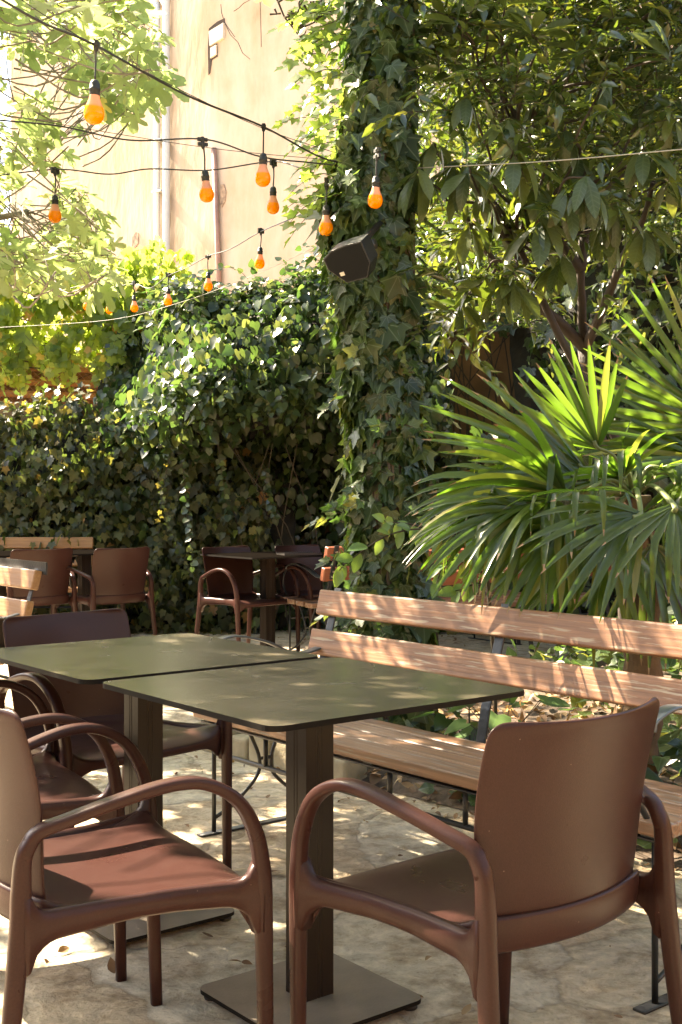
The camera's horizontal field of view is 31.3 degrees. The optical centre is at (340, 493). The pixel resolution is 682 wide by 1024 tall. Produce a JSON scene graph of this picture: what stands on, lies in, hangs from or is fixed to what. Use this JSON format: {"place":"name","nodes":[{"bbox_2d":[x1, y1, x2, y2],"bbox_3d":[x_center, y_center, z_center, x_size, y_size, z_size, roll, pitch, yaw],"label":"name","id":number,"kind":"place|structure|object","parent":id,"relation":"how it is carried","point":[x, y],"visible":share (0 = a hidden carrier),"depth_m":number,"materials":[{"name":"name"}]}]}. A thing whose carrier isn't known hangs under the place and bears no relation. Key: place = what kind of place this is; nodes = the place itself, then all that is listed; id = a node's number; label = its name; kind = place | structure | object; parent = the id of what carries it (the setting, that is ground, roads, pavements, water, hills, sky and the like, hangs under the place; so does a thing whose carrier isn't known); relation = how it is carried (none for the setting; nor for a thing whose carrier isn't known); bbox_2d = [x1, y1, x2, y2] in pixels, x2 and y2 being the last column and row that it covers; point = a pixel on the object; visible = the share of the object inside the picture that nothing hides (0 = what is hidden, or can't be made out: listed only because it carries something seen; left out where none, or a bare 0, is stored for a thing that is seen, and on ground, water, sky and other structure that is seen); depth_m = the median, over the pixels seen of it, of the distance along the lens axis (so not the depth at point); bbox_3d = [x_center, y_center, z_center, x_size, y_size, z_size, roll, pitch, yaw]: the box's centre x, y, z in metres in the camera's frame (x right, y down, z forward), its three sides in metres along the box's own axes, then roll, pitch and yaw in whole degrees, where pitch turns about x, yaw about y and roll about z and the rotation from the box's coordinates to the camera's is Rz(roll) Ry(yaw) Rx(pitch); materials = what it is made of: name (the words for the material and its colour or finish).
{"place":"outdoors","nodes":[
{"label":"outdoors","id":0,"kind":"place"},
{"bbox_2d":[0,33,10,244],"label":"sky","id":1,"kind":"structure","parent":0,"point":[3,98],"materials":[{"name":"white"}]},
{"bbox_2d":[276,552,321,555],"bbox_3d":[-0.300,0.426,8.720,0.280,0.016,0.200,0,0,-20],"label":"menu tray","id":2,"kind":"object","parent":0,"point":[293,553],"visible":1,"depth_m":8.65,"materials":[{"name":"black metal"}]},
{"bbox_2d":[0,625,681,1023],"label":"paving","id":3,"kind":"structure","parent":0,"point":[592,977],"depth_m":3.15,"materials":[{"name":"beige stone"}]},
{"bbox_2d":[0,551,10,647],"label":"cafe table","id":4,"kind":"object","parent":3,"relation":"on","point":[4,554],"visible":0.09,"depth_m":9.14,"materials":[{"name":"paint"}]},
{"bbox_2d":[0,558,47,678],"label":"garden bench","id":5,"kind":"object","parent":3,"relation":"on","point":[23,574],"visible":0.62,"depth_m":5.90,"materials":[{"name":"brown wood"}]},
{"bbox_2d":[7,548,77,613],"bbox_3d":[-2.240,0.787,8.793,0.641,0.804,0.542,0,0,-39],"label":"armchair","id":6,"kind":"object","parent":3,"relation":"on","point":[53,587],"visible":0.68,"depth_m":8.66,"materials":[{"name":"brown plastic"}]},
{"bbox_2d":[0,536,93,611],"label":"garden bench","id":7,"kind":"object","parent":3,"relation":"on","point":[87,542],"visible":0.22,"depth_m":10.21,"materials":[{"name":"brown wood"}]},
{"bbox_2d":[0,365,97,403],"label":"timber shed","id":8,"kind":"structure","parent":3,"relation":"on","point":[35,380],"depth_m":12.10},
{"bbox_2d":[0,235,231,395],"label":"grape vine","id":9,"kind":"object","parent":8,"relation":"on","point":[52,355],"visible":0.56,"depth_m":11.46,"materials":[{"name":"green plant"}]},
{"bbox_2d":[0,363,97,402],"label":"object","id":10,"kind":"object","parent":3,"relation":"on","point":[49,385],"visible":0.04,"depth_m":11.75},
{"bbox_2d":[0,679,126,981],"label":"armchair","id":11,"kind":"object","parent":3,"relation":"on","point":[62,789],"visible":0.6,"depth_m":2.97,"materials":[{"name":"brown plastic"}]},
{"bbox_2d":[72,549,94,611],"bbox_3d":[-2.000,0.817,9.500,0.720,0.740,0.720,0,0,-38],"label":"cafe table","id":12,"kind":"object","parent":3,"relation":"on","point":[84,566],"visible":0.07,"depth_m":9.47,"materials":[{"name":"paint"}]},
{"bbox_2d":[52,547,156,634],"bbox_3d":[-1.714,0.787,8.949,0.641,0.804,0.542,0,0,-43],"label":"armchair","id":13,"kind":"object","parent":3,"relation":"on","point":[118,576],"visible":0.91,"depth_m":8.77,"materials":[{"name":"brown plastic"}]},
{"bbox_2d":[0,608,231,868],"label":"armchair","id":14,"kind":"object","parent":3,"relation":"on","point":[80,755],"visible":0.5,"depth_m":3.85,"materials":[{"name":"brown plastic"}]},
{"bbox_2d":[0,708,273,1023],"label":"armchair","id":15,"kind":"object","parent":3,"relation":"on","point":[58,879],"visible":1,"depth_m":2.29,"materials":[{"name":"brown plastic"}]},
{"bbox_2d":[0,381,298,634],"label":"ivy hedge","id":16,"kind":"object","parent":3,"relation":"on","point":[45,467],"visible":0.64,"depth_m":10.42,"materials":[{"name":"green plant"}]},
{"bbox_2d":[0,633,317,948],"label":"cafe table","id":17,"kind":"object","parent":3,"relation":"on","point":[91,662],"visible":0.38,"depth_m":3.38,"materials":[{"name":"paint"}]},
{"bbox_2d":[0,0,479,316],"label":"fig tree","id":18,"kind":"object","parent":3,"relation":"on","point":[125,88],"visible":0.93,"depth_m":5.34,"materials":[{"name":"green plant"}]},
{"bbox_2d":[194,545,299,651],"bbox_3d":[-0.695,0.787,8.815,0.542,0.804,0.641,0,0,43],"label":"armchair","id":19,"kind":"object","parent":3,"relation":"on","point":[229,581],"visible":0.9,"depth_m":8.86,"materials":[{"name":"brown plastic"}]},
{"bbox_2d":[0,228,517,624],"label":"garden wall","id":20,"kind":"structure","parent":3,"relation":"on","point":[480,385],"depth_m":11.05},
{"bbox_2d":[200,551,323,647],"bbox_3d":[-0.530,0.805,8.800,0.720,0.740,0.720,0,0,-38],"label":"cafe table","id":21,"kind":"object","parent":3,"relation":"on","point":[267,591],"visible":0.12,"depth_m":8.76,"materials":[{"name":"metal"}]},
{"bbox_2d":[77,241,458,631],"bbox_3d":[-0.674,-0.506,10.653,3.314,3.922,3.125,0,0,0],"label":"creeper hedge","id":22,"kind":"object","parent":3,"relation":"on","point":[220,368],"visible":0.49,"depth_m":10.02,"materials":[{"name":"green plant"}]},
{"bbox_2d":[197,722,366,779],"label":"stone kerb","id":23,"kind":"structure","parent":3,"relation":"on","point":[242,746],"depth_m":5.28,"materials":[{"name":"beige stone"}]},
{"bbox_2d":[275,544,350,630],"bbox_3d":[-0.186,0.787,9.095,0.542,0.804,0.641,0,0,44],"label":"armchair","id":24,"kind":"object","parent":3,"relation":"on","point":[310,584],"visible":0.48,"depth_m":9.24,"materials":[{"name":"brown plastic"}]},
{"bbox_2d":[103,658,523,1023],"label":"cafe table","id":25,"kind":"object","parent":3,"relation":"on","point":[305,705],"visible":0.94,"depth_m":2.81,"materials":[{"name":"metal"}]},
{"bbox_2d":[11,0,672,352],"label":"rendered building","id":26,"kind":"structure","parent":3,"relation":"on","point":[228,55],"depth_m":17.72,"materials":[{"name":"paint"}]},
{"bbox_2d":[44,632,681,1017],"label":"fallen leaves","id":27,"kind":"object","parent":3,"relation":"on","point":[111,968],"visible":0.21,"depth_m":3.27,"materials":[{"name":"brown plant"}]},
{"bbox_2d":[280,544,521,657],"bbox_3d":[0.503,0.772,9.227,1.980,0.832,0.658,0,0,-38],"label":"garden bench","id":28,"kind":"object","parent":3,"relation":"on","point":[327,573],"visible":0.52,"depth_m":8.67,"materials":[{"name":"red wood"}]},
{"bbox_2d":[193,588,681,1014],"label":"garden bench","id":29,"kind":"object","parent":3,"relation":"on","point":[438,759],"visible":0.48,"depth_m":3.73,"materials":[{"name":"brown wood"}]},
{"bbox_2d":[289,697,681,1023],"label":"armchair","id":30,"kind":"object","parent":3,"relation":"on","point":[545,855],"visible":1,"depth_m":2.17,"materials":[{"name":"brown plastic"}]},
{"bbox_2d":[362,658,681,869],"bbox_3d":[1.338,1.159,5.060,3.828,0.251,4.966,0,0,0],"label":"leaf litter","id":31,"kind":"object","parent":3,"relation":"on","point":[374,778],"visible":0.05,"depth_m":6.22,"materials":[{"name":"brown plant"}]},
{"bbox_2d":[265,0,465,734],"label":"ivy covered trunk","id":32,"kind":"object","parent":31,"relation":"on","point":[373,319],"visible":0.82,"depth_m":5.32,"materials":[{"name":"green plant"}]},
{"bbox_2d":[0,246,316,327],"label":"support wire","id":33,"kind":"object","parent":32,"relation":"attached to","point":[179,302],"visible":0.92,"depth_m":8.18,"materials":[{"name":"grey metal"}]},
{"bbox_2d":[0,161,326,175],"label":"light cable","id":34,"kind":"object","parent":32,"relation":"attached to","point":[157,169],"visible":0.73,"depth_m":5.90,"materials":[{"name":"black rubber"}]},
{"bbox_2d":[48,167,61,222],"bbox_3d":[-1.384,-1.447,5.900,0.063,0.270,0.063,1,1,38],"label":"light bulb","id":35,"kind":"object","parent":34,"relation":"hanging from","point":[54,215],"visible":0.94,"depth_m":5.88,"materials":[{"name":"orange glass"}]},
{"bbox_2d":[267,159,278,213],"bbox_3d":[-0.334,-1.513,5.999,0.063,0.270,0.063,1,1,36],"label":"light bulb","id":36,"kind":"object","parent":34,"relation":"hanging from","point":[272,205],"visible":0.99,"depth_m":5.98,"materials":[{"name":"orange glass"}]},
{"bbox_2d":[26,213,300,300],"bbox_3d":[-1.189,-1.614,8.489,0.627,0.490,6.380,0,0,-27],"label":"light cable","id":37,"kind":"object","parent":32,"relation":"attached to","point":[202,258],"visible":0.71,"depth_m":8.58,"materials":[{"name":"black rubber"}]},
{"bbox_2d":[130,280,137,311],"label":"light bulb","id":38,"kind":"object","parent":37,"relation":"hanging from","point":[134,307],"visible":1,"depth_m":9.88,"materials":[{"name":"orange glass"}]},
{"bbox_2d":[164,272,171,305],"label":"light bulb","id":39,"kind":"object","parent":37,"relation":"hanging from","point":[167,300],"visible":1,"depth_m":9.29,"materials":[{"name":"orange glass"}]},
{"bbox_2d":[204,254,212,290],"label":"light bulb","id":40,"kind":"object","parent":37,"relation":"hanging from","point":[208,285],"visible":1,"depth_m":8.69,"materials":[{"name":"orange glass"}]},
{"bbox_2d":[255,228,264,268],"bbox_3d":[-0.503,-1.531,7.600,0.063,0.255,0.063,2,0,-42],"label":"light bulb","id":41,"kind":"object","parent":37,"relation":"hanging from","point":[259,262],"visible":0.99,"depth_m":7.58,"materials":[{"name":"orange glass"}]},
{"bbox_2d":[0,114,335,160],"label":"support wire","id":42,"kind":"object","parent":32,"relation":"attached to","point":[159,140],"visible":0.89,"depth_m":5.00,"materials":[{"name":"black metal"}]},
{"bbox_2d":[0,119,336,165],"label":"light cable","id":43,"kind":"object","parent":32,"relation":"attached to","point":[161,140],"visible":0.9,"depth_m":5.04,"materials":[{"name":"black rubber"}]},
{"bbox_2d":[197,136,213,202],"bbox_3d":[-0.570,-1.357,5.100,0.063,0.275,0.063,-4,0,-35],"label":"light bulb","id":44,"kind":"object","parent":43,"relation":"hanging from","point":[206,193],"visible":1,"depth_m":5.09,"materials":[{"name":"orange glass"}]},
{"bbox_2d":[22,0,344,155],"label":"support wire","id":45,"kind":"object","parent":32,"relation":"attached to","point":[162,80],"visible":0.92,"depth_m":4.09,"materials":[{"name":"black metal"}]},
{"bbox_2d":[1,0,338,162],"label":"light cable","id":46,"kind":"object","parent":45,"relation":"hanging from","point":[88,41],"visible":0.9,"depth_m":4.15,"materials":[{"name":"black rubber"}]},
{"bbox_2d":[83,40,103,124],"bbox_3d":[-0.757,-1.265,3.749,0.063,0.255,0.063,2,2,-10],"label":"light bulb","id":47,"kind":"object","parent":46,"relation":"hanging from","point":[93,113],"visible":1,"depth_m":3.73,"materials":[{"name":"orange glass"}]},
{"bbox_2d":[255,123,270,186],"bbox_3d":[-0.316,-1.375,4.949,0.063,0.255,0.063,1,1,-4],"label":"light bulb","id":48,"kind":"object","parent":46,"relation":"hanging from","point":[262,178],"visible":1,"depth_m":4.93,"materials":[{"name":"orange glass"}]},
{"bbox_2d":[270,0,321,37],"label":"bare branch","id":49,"kind":"object","parent":32,"relation":"attached to","point":[288,16],"visible":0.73,"depth_m":5.60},
{"bbox_2d":[319,177,332,235],"bbox_3d":[-0.064,-1.253,5.320,0.063,0.255,0.063,1,-1,12],"label":"light bulb","id":50,"kind":"object","parent":32,"relation":"hanging from","point":[326,226],"visible":1,"depth_m":5.30,"materials":[{"name":"orange glass"}]},
{"bbox_2d":[324,221,382,282],"bbox_3d":[0.101,-1.048,5.142,0.196,0.156,0.406,-11,27,32],"label":"loudspeaker","id":51,"kind":"object","parent":32,"relation":"attached to","point":[351,260],"visible":1,"depth_m":4.99,"materials":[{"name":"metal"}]},
{"bbox_2d":[368,147,382,208],"bbox_3d":[0.147,-1.321,5.100,0.063,0.255,0.063,3,0,-30],"label":"light bulb","id":52,"kind":"object","parent":32,"relation":"attached to","point":[375,200],"visible":1,"depth_m":5.08,"materials":[{"name":"orange glass"}]},
{"bbox_2d":[417,149,681,168],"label":"support wire","id":53,"kind":"object","parent":32,"relation":"attached to","point":[552,160],"visible":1,"depth_m":4.86,"materials":[{"name":"grey metal"}]},
{"bbox_2d":[333,513,502,713],"bbox_3d":[0.337,0.630,4.666,0.728,1.115,0.249,0,0,-22],"label":"young shrub","id":54,"kind":"object","parent":31,"relation":"on","point":[340,573],"visible":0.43,"depth_m":4.67,"materials":[{"name":"green plant"}]},
{"bbox_2d":[411,703,478,740],"bbox_3d":[0.540,0.989,5.093,0.511,0.359,0.507,0,0,0],"label":"broadleaf plant","id":55,"kind":"object","parent":31,"relation":"on","point":[442,722],"visible":0.28,"depth_m":4.98,"materials":[{"name":"green plant"}]},
{"bbox_2d":[444,694,570,737],"bbox_3d":[0.671,0.987,4.898,0.524,0.362,0.478,0,0,-31],"label":"broadleaf plant","id":56,"kind":"object","parent":31,"relation":"on","point":[495,719],"visible":0.29,"depth_m":4.84,"materials":[{"name":"green plant"}]},
{"bbox_2d":[335,0,681,618],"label":"privet tree","id":57,"kind":"object","parent":31,"relation":"on","point":[432,92],"visible":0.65,"depth_m":5.54,"materials":[{"name":"green plant"}]},
{"bbox_2d":[387,0,681,612],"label":"loquat tree","id":58,"kind":"object","parent":31,"relation":"on","point":[583,204],"visible":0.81,"depth_m":5.38,"materials":[{"name":"green plant"}]},
{"bbox_2d":[399,338,681,776],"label":"fan palm","id":59,"kind":"object","parent":31,"relation":"on","point":[511,511],"visible":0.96,"depth_m":3.95,"materials":[{"name":"green plant"}]},
{"bbox_2d":[415,26,681,637],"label":"ivy bank","id":60,"kind":"structure","parent":31,"relation":"on","point":[526,354],"depth_m":9.97,"materials":[{"name":"green plant"}]},
{"bbox_2d":[419,587,681,848],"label":"ground cover","id":61,"kind":"object","parent":31,"relation":"on","point":[668,740],"visible":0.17,"depth_m":6.26,"materials":[{"name":"green plant"}]},
{"bbox_2d":[572,260,681,512],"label":"fan palm","id":62,"kind":"object","parent":31,"relation":"on","point":[665,412],"visible":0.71,"depth_m":4.49,"materials":[{"name":"green plant"}]},
{"bbox_2d":[645,767,663,782],"bbox_3d":[0.876,1.009,4.046,0.457,0.319,0.460,0,0,-18],"label":"broadleaf plant","id":63,"kind":"object","parent":31,"relation":"on","point":[650,774],"depth_m":4.08,"materials":[{"name":"green plant"}]},
{"bbox_2d":[429,548,611,656],"bbox_3d":[1.137,0.772,8.737,1.980,0.832,0.658,0,0,-38],"label":"garden bench","id":64,"kind":"object","parent":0,"point":[450,580],"visible":0.02,"depth_m":8.60,"materials":[{"name":"red wood"}]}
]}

